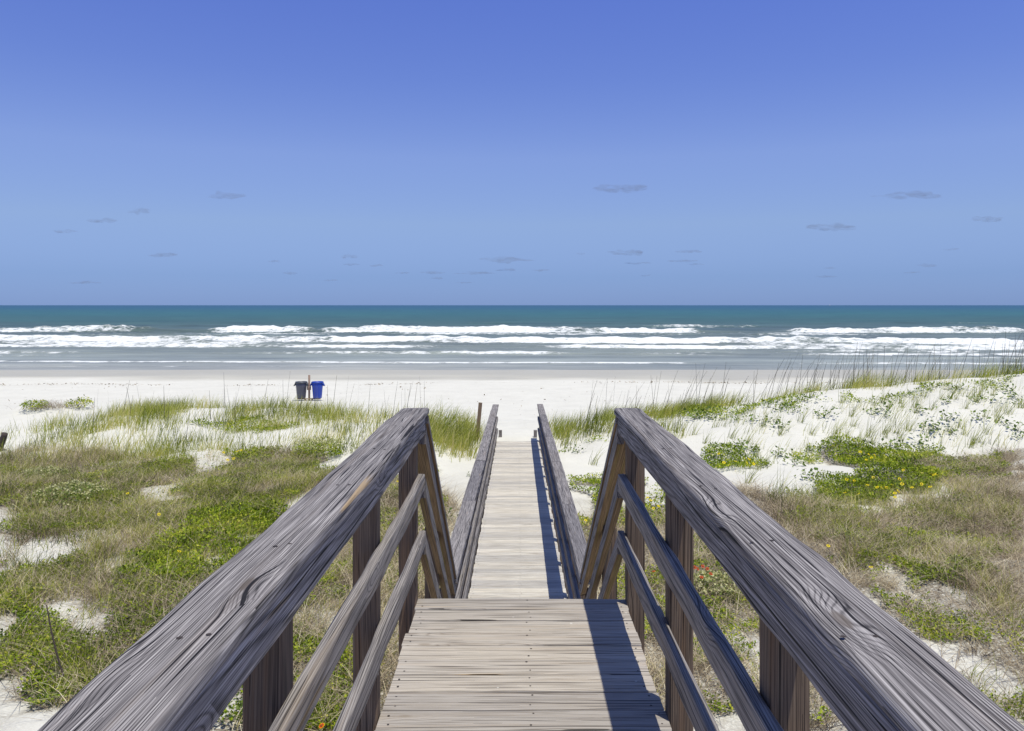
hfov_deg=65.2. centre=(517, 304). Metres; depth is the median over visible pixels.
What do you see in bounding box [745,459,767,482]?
grass tuft
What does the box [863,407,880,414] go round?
beach sprig
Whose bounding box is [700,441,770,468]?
beach sunflower
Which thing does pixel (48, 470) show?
flowering shrub
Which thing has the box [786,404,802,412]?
beach sprig
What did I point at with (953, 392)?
grass tuft
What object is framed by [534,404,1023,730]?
wooden railing
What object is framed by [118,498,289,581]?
creeper patch
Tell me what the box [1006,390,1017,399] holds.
beach sprig
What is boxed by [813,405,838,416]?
beach sprig
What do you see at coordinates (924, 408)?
beach sprig
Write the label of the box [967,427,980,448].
grass tuft
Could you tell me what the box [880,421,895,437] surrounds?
grass tuft
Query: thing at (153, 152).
sky
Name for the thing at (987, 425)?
grass tuft
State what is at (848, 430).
grass tuft
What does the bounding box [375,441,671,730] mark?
boardwalk
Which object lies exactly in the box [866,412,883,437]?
grass tuft
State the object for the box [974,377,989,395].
grass tuft
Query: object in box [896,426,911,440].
grass tuft
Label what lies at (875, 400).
grass tuft
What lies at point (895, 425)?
grass tuft
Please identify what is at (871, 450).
beach sunflower
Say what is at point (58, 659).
dead stalk
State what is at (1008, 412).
grass tuft
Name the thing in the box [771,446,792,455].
beach sprig
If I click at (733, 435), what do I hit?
grass tuft
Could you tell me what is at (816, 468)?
beach sprig
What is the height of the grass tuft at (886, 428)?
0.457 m
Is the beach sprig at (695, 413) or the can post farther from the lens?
the can post
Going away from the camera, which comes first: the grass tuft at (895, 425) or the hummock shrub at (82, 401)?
the grass tuft at (895, 425)
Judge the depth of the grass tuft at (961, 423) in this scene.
20.11 m
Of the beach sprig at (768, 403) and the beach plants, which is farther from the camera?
the beach plants
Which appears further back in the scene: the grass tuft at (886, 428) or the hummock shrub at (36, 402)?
the hummock shrub at (36, 402)
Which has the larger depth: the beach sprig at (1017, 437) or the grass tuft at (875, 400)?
the grass tuft at (875, 400)
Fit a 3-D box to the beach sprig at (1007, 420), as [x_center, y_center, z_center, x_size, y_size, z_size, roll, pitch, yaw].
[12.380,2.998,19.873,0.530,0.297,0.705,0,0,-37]
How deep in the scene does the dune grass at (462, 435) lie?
16.06 m
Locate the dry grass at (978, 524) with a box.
[0,438,1023,730]
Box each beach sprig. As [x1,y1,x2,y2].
[683,408,707,418]
[736,441,753,450]
[760,400,778,407]
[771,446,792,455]
[773,403,787,411]
[781,453,806,466]
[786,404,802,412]
[794,467,817,481]
[803,388,828,397]
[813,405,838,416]
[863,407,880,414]
[870,400,892,410]
[881,437,907,447]
[907,433,928,443]
[909,404,937,413]
[917,418,942,428]
[925,420,949,431]
[939,409,961,420]
[970,409,990,419]
[980,391,1005,401]
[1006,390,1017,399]
[1006,419,1023,430]
[1011,431,1023,438]
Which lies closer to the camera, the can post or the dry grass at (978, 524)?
the dry grass at (978, 524)
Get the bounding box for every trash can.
[294,381,307,398]
[310,381,324,398]
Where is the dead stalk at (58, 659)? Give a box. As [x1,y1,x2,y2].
[46,605,65,684]
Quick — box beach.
[0,370,1023,730]
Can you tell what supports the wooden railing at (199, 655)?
attached to the boardwalk
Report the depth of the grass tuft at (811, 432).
19.79 m
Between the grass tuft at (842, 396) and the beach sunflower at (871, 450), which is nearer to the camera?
the beach sunflower at (871, 450)
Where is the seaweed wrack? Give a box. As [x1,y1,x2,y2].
[1,380,839,414]
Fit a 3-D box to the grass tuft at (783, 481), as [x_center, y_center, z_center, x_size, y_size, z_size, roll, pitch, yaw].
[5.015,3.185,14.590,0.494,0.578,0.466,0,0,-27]
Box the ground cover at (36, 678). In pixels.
[0,370,1023,730]
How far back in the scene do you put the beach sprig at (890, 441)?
19.27 m
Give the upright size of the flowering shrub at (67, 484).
0.407 m
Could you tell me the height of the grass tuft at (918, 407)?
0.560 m
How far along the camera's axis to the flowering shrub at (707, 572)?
9.81 m
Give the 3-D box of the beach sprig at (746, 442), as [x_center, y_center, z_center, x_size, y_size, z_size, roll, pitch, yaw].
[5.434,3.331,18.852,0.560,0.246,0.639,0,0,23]
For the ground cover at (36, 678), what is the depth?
10.38 m
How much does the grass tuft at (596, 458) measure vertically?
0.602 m
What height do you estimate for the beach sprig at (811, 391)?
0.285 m
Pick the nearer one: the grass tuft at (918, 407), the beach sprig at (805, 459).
the beach sprig at (805, 459)
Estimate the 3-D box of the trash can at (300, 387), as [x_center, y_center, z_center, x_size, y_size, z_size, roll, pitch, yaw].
[-10.827,4.241,40.000,0.740,0.825,0.607,0,0,0]
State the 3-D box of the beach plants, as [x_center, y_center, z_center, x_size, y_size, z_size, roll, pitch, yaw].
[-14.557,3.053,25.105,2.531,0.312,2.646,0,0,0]
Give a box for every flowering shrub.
[16,465,71,479]
[25,479,111,508]
[290,434,347,456]
[694,570,744,600]
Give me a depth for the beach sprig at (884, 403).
21.20 m
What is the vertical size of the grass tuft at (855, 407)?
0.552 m
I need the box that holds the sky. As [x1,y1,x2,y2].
[0,0,1023,304]
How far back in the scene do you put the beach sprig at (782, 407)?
21.42 m
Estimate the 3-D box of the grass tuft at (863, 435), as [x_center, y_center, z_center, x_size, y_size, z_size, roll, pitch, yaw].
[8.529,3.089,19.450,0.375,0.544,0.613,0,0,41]
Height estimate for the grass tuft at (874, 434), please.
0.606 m
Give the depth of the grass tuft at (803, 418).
20.45 m
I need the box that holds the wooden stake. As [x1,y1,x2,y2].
[476,402,481,438]
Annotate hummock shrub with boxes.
[20,399,50,410]
[63,395,93,409]
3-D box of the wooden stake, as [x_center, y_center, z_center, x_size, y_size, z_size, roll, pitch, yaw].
[-1.048,3.223,21.200,0.213,1.282,0.051,0,0,0]
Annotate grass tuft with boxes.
[588,447,606,465]
[689,417,712,435]
[728,419,741,438]
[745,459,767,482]
[759,408,771,427]
[762,471,783,501]
[777,470,799,492]
[778,414,794,435]
[796,402,812,423]
[809,418,823,434]
[831,419,848,437]
[838,384,851,403]
[844,419,856,436]
[848,398,868,416]
[858,424,874,442]
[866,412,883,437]
[867,425,887,443]
[871,391,883,406]
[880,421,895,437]
[882,419,898,434]
[890,409,909,432]
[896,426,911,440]
[909,388,925,407]
[913,392,923,412]
[929,393,940,410]
[948,380,961,398]
[950,381,970,400]
[955,415,968,428]
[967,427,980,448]
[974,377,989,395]
[983,416,1002,434]
[994,406,1011,421]
[1004,393,1023,414]
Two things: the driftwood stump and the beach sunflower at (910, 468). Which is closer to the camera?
the beach sunflower at (910, 468)
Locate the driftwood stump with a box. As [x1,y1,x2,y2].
[0,432,7,450]
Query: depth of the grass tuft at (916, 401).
21.43 m
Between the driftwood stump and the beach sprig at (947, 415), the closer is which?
the driftwood stump
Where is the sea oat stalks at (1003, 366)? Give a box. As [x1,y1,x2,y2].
[3,334,1023,625]
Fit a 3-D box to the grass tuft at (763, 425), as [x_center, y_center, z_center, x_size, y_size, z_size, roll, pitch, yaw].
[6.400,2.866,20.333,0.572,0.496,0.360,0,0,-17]
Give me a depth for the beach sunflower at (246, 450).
18.13 m
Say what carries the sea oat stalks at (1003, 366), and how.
on the beach
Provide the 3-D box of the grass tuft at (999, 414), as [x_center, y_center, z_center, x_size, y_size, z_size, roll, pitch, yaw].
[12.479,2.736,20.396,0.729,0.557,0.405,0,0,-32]
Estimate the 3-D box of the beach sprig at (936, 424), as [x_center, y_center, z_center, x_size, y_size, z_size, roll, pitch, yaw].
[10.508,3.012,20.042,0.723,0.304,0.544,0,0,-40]
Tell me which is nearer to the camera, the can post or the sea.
the can post
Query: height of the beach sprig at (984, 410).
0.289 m
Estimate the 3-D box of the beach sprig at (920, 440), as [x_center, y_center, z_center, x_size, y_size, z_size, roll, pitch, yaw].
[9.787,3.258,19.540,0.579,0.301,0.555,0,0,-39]
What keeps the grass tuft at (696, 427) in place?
on the beach
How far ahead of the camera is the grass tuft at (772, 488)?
14.00 m
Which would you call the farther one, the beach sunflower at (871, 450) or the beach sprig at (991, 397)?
the beach sprig at (991, 397)
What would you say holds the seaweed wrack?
on the beach
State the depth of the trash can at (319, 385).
39.81 m
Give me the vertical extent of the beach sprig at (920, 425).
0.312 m
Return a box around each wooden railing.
[38,404,501,730]
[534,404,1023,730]
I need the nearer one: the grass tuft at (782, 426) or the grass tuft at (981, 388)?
the grass tuft at (782, 426)
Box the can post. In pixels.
[298,375,319,400]
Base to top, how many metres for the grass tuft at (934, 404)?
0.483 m
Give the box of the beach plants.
[7,397,94,409]
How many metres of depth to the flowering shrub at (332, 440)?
18.36 m
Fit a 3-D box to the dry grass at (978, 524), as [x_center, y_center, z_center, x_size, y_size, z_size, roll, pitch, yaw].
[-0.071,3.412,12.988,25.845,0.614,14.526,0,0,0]
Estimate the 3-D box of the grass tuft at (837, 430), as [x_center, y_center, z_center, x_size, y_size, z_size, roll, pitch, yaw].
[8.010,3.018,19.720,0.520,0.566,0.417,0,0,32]
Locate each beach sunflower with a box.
[222,444,261,460]
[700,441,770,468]
[800,459,954,501]
[819,433,945,466]
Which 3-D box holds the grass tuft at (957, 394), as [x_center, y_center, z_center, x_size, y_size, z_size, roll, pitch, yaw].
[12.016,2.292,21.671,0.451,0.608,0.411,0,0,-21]
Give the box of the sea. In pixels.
[0,305,1023,369]
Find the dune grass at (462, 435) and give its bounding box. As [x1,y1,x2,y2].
[0,357,1023,730]
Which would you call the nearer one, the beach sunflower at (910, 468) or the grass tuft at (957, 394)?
the beach sunflower at (910, 468)

